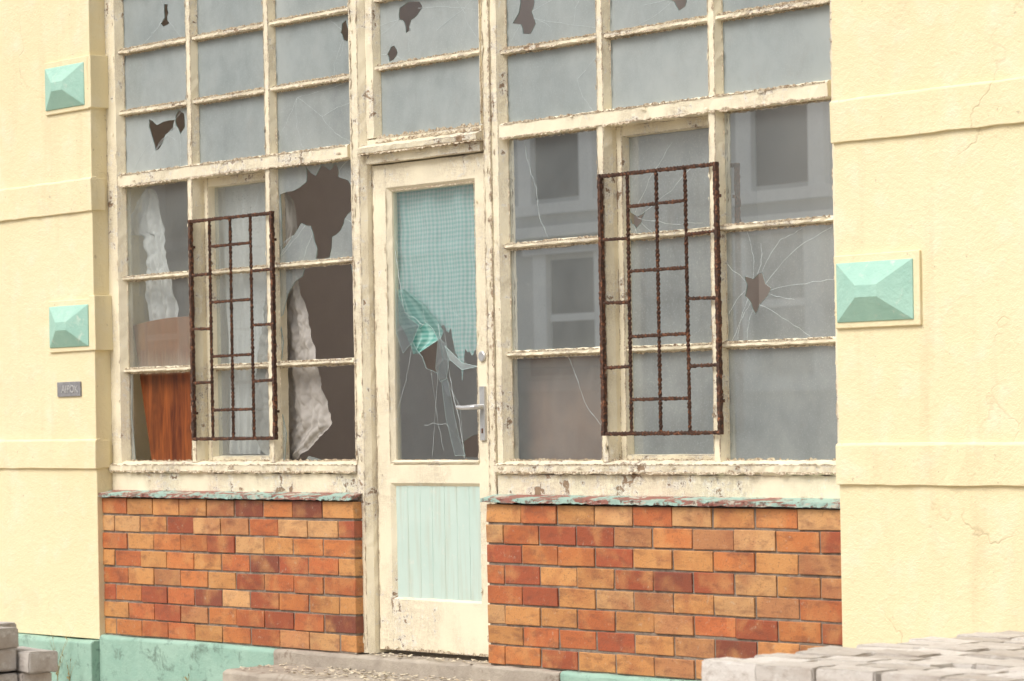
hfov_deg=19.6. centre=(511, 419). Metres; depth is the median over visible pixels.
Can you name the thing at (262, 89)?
window
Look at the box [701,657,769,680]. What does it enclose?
paving brick
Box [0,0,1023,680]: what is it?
shop building
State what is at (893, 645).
paving brick
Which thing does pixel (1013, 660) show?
paving brick
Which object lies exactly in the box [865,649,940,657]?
paving brick
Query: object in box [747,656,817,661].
paving brick
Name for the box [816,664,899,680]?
paving brick
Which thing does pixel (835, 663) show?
paving brick
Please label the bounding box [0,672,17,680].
paving brick
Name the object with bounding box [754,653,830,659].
paving brick
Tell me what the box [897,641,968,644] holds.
paving brick
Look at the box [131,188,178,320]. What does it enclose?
torn curtain
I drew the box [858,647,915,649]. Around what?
paving brick
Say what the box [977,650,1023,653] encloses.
paving brick
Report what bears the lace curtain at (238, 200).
hanging from the shop building
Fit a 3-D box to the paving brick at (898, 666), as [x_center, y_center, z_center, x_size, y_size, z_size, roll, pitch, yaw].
[1.061,0.706,8.069,0.109,0.068,0.217,0,0,-43]
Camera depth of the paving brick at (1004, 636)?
9.10 m
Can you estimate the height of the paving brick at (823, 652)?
0.069 m
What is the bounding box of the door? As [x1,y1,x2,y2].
[372,153,490,656]
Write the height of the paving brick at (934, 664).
0.069 m
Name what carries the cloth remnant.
attached to the shop building
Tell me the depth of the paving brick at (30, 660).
9.18 m
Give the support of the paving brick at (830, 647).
on the paving brick
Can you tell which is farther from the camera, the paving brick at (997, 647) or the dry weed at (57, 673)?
the dry weed at (57, 673)
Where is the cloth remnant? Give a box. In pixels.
[398,289,442,353]
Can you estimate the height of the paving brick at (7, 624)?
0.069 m
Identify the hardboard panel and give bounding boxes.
[517,356,601,459]
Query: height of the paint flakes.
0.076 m
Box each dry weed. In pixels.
[49,626,74,680]
[66,659,74,680]
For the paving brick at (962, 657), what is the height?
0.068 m
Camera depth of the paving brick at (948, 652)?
8.54 m
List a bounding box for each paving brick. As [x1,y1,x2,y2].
[0,621,16,626]
[0,626,18,649]
[0,649,15,671]
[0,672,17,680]
[4,671,51,680]
[12,646,57,673]
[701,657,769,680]
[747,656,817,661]
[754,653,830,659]
[756,662,834,680]
[795,649,872,656]
[806,645,869,651]
[806,660,874,665]
[814,656,890,662]
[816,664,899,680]
[856,643,918,648]
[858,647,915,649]
[861,663,940,669]
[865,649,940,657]
[866,655,930,660]
[872,660,953,667]
[881,669,964,680]
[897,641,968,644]
[908,636,982,642]
[908,648,976,655]
[912,644,989,651]
[922,658,990,668]
[928,655,999,660]
[929,667,1008,674]
[940,674,1023,680]
[953,637,1012,642]
[956,632,1023,639]
[959,643,1023,650]
[964,651,1023,659]
[971,642,1023,647]
[975,661,1023,669]
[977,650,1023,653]
[987,672,1023,678]
[991,659,1023,662]
[994,631,1023,634]
[1000,667,1023,672]
[1004,640,1023,643]
[1011,636,1023,639]
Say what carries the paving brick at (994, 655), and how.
on the paving brick pile
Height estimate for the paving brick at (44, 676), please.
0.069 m
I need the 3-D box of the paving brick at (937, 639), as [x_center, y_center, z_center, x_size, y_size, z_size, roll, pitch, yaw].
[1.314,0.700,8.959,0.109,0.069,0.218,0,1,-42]
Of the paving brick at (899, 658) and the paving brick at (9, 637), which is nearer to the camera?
the paving brick at (899, 658)
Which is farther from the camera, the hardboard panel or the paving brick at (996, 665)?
the hardboard panel
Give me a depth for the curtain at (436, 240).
12.64 m
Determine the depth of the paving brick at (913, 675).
7.85 m
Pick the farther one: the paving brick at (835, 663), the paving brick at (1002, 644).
the paving brick at (1002, 644)
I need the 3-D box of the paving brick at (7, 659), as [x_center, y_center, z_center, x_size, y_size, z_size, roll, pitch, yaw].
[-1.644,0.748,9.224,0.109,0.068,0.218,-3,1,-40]
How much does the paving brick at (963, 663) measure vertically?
0.068 m
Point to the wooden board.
(166, 396)
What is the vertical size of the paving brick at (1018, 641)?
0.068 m
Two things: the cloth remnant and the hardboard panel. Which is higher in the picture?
the cloth remnant
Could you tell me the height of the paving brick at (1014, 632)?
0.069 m
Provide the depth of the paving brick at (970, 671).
7.88 m
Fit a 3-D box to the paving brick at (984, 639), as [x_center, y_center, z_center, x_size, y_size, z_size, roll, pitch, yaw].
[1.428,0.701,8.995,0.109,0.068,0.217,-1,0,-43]
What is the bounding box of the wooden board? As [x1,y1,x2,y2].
[133,316,191,497]
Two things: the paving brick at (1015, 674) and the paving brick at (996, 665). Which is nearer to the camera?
the paving brick at (1015, 674)
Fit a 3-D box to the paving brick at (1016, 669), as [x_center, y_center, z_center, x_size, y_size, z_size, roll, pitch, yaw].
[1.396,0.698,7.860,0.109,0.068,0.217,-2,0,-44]
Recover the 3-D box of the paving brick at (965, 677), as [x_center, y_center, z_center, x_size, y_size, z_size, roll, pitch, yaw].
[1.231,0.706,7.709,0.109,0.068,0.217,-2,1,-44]
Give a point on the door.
(433, 581)
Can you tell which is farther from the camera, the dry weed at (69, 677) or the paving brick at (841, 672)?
the dry weed at (69, 677)
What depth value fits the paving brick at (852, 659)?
8.33 m
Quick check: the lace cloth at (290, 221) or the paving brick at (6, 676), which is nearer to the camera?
the paving brick at (6, 676)
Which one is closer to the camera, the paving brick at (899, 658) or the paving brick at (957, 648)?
the paving brick at (899, 658)
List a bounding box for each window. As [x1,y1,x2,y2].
[104,0,357,492]
[490,0,839,497]
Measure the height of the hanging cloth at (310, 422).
0.975 m
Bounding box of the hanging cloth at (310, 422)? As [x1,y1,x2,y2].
[251,250,331,459]
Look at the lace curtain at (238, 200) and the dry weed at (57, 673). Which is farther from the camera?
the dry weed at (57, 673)
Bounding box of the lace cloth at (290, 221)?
[285,192,296,244]
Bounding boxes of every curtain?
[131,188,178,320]
[218,183,266,453]
[397,184,476,378]
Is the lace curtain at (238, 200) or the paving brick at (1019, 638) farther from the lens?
the lace curtain at (238, 200)
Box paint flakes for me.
[240,652,490,680]
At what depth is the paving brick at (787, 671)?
8.17 m
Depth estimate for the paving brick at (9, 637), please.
9.17 m
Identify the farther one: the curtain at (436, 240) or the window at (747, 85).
the curtain at (436, 240)

